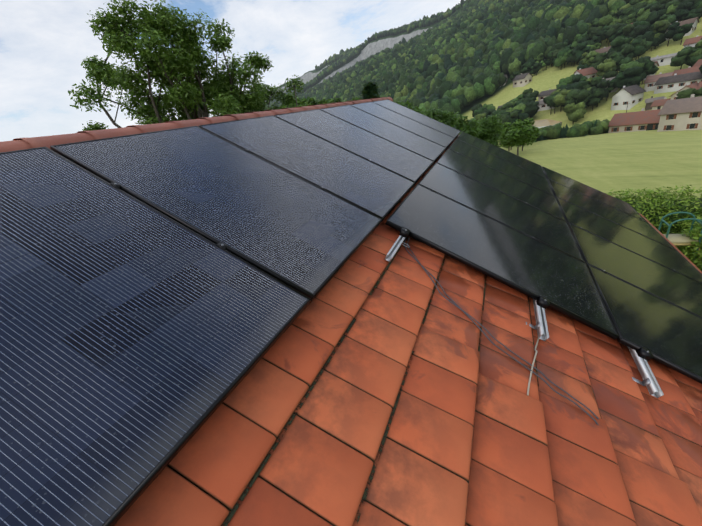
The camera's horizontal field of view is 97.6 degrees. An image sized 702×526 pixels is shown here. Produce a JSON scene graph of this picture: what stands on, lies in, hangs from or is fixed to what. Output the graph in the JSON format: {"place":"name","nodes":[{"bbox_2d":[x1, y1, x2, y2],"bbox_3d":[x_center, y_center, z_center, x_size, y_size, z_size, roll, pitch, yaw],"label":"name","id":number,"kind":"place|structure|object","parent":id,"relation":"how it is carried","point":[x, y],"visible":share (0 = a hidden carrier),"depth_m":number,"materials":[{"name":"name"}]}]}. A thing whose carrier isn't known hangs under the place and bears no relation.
{"place":"outdoors","nodes":[
{"label":"outdoors","id":0,"kind":"place"},
{"bbox_2d":[0,0,464,141],"label":"sky","id":1,"kind":"structure","parent":0,"point":[44,44],"materials":[{"name":"white"}]},
{"bbox_2d":[265,17,701,199],"bbox_3d":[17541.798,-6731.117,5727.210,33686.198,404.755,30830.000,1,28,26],"label":"hillside terrain","id":2,"kind":"structure","parent":0,"point":[624,161],"depth_m":55.54,"materials":[{"name":"green plant"}]},
{"bbox_2d":[265,0,630,116],"bbox_3d":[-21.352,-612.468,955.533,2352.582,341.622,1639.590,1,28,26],"label":"forest trees","id":3,"kind":"object","parent":2,"relation":"on","point":[461,55],"visible":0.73,"depth_m":355.66,"materials":[{"name":"green plant"}]},
{"bbox_2d":[499,43,689,144],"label":"meadow hedge trees","id":4,"kind":"object","parent":2,"relation":"on","point":[593,127],"visible":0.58,"depth_m":104.86,"materials":[{"name":"green plant"}]},
{"bbox_2d":[497,17,701,132],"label":"houses","id":5,"kind":"structure","parent":2,"relation":"on","point":[673,113],"depth_m":136.69,"materials":[{"name":"grey paint"}]},
{"bbox_2d":[523,20,692,123],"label":"hamlet tree trunks","id":6,"kind":"object","parent":2,"relation":"on","point":[617,71],"depth_m":174.93,"materials":[{"name":"brown plant"}]},
{"bbox_2d":[466,0,701,124],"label":"village trees","id":7,"kind":"object","parent":6,"relation":"on","point":[643,33],"visible":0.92,"depth_m":176.42,"materials":[{"name":"green plant"}]},
{"bbox_2d":[606,184,701,270],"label":"laurel hedge","id":8,"kind":"object","parent":2,"relation":"on","point":[695,233],"depth_m":9.32,"materials":[{"name":"green plant"}]},
{"bbox_2d":[658,212,701,263],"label":"trampoline","id":9,"kind":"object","parent":2,"relation":"on","point":[678,240],"depth_m":7.90,"materials":[{"name":"paint"}]},
{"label":"house","id":10,"kind":"structure","parent":2,"relation":"on"},
{"bbox_2d":[167,465,206,493],"bbox_3d":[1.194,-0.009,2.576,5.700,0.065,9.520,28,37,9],"label":"roof tile gap","id":11,"kind":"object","parent":10,"relation":"on","point":[186,479],"depth_m":0.88,"materials":[{"name":"brown"}]},
{"bbox_2d":[0,97,392,152],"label":"ridge caps","id":12,"kind":"object","parent":11,"relation":"on","point":[15,144],"visible":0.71,"depth_m":2.14,"materials":[{"name":"ceramic"}]},
{"bbox_2d":[114,135,701,525],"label":"roof tiles","id":13,"kind":"object","parent":11,"relation":"on","point":[543,454],"visible":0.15,"depth_m":1.24,"materials":[{"name":"ceramic"}]},
{"bbox_2d":[110,111,676,398],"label":"mounting brackets","id":14,"kind":"object","parent":13,"relation":"on","point":[642,356],"visible":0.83,"depth_m":1.89,"materials":[{"name":"silver metal"}]},
{"bbox_2d":[0,99,701,525],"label":"solar panel frames","id":15,"kind":"structure","parent":14,"relation":"on","point":[158,469],"depth_m":1.93,"materials":[{"name":"black metal"}]},
{"bbox_2d":[0,100,459,525],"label":"solar panels","id":16,"kind":"object","parent":15,"relation":"in","point":[136,337],"visible":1,"depth_m":1.23,"materials":[{"name":"glass"}]},
{"bbox_2d":[389,132,701,376],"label":"solar panels","id":17,"kind":"object","parent":15,"relation":"in","point":[663,329],"visible":1,"depth_m":2.85,"materials":[{"name":"black glass"}]},
{"bbox_2d":[222,236,601,525],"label":"roof tile gaps","id":18,"kind":"object","parent":13,"relation":"on","point":[244,493],"visible":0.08,"depth_m":1.14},
{"bbox_2d":[402,236,598,425],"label":"cables","id":19,"kind":"object","parent":13,"relation":"on","point":[468,315],"visible":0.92,"depth_m":1.65,"materials":[{"name":"grey"}]}
]}

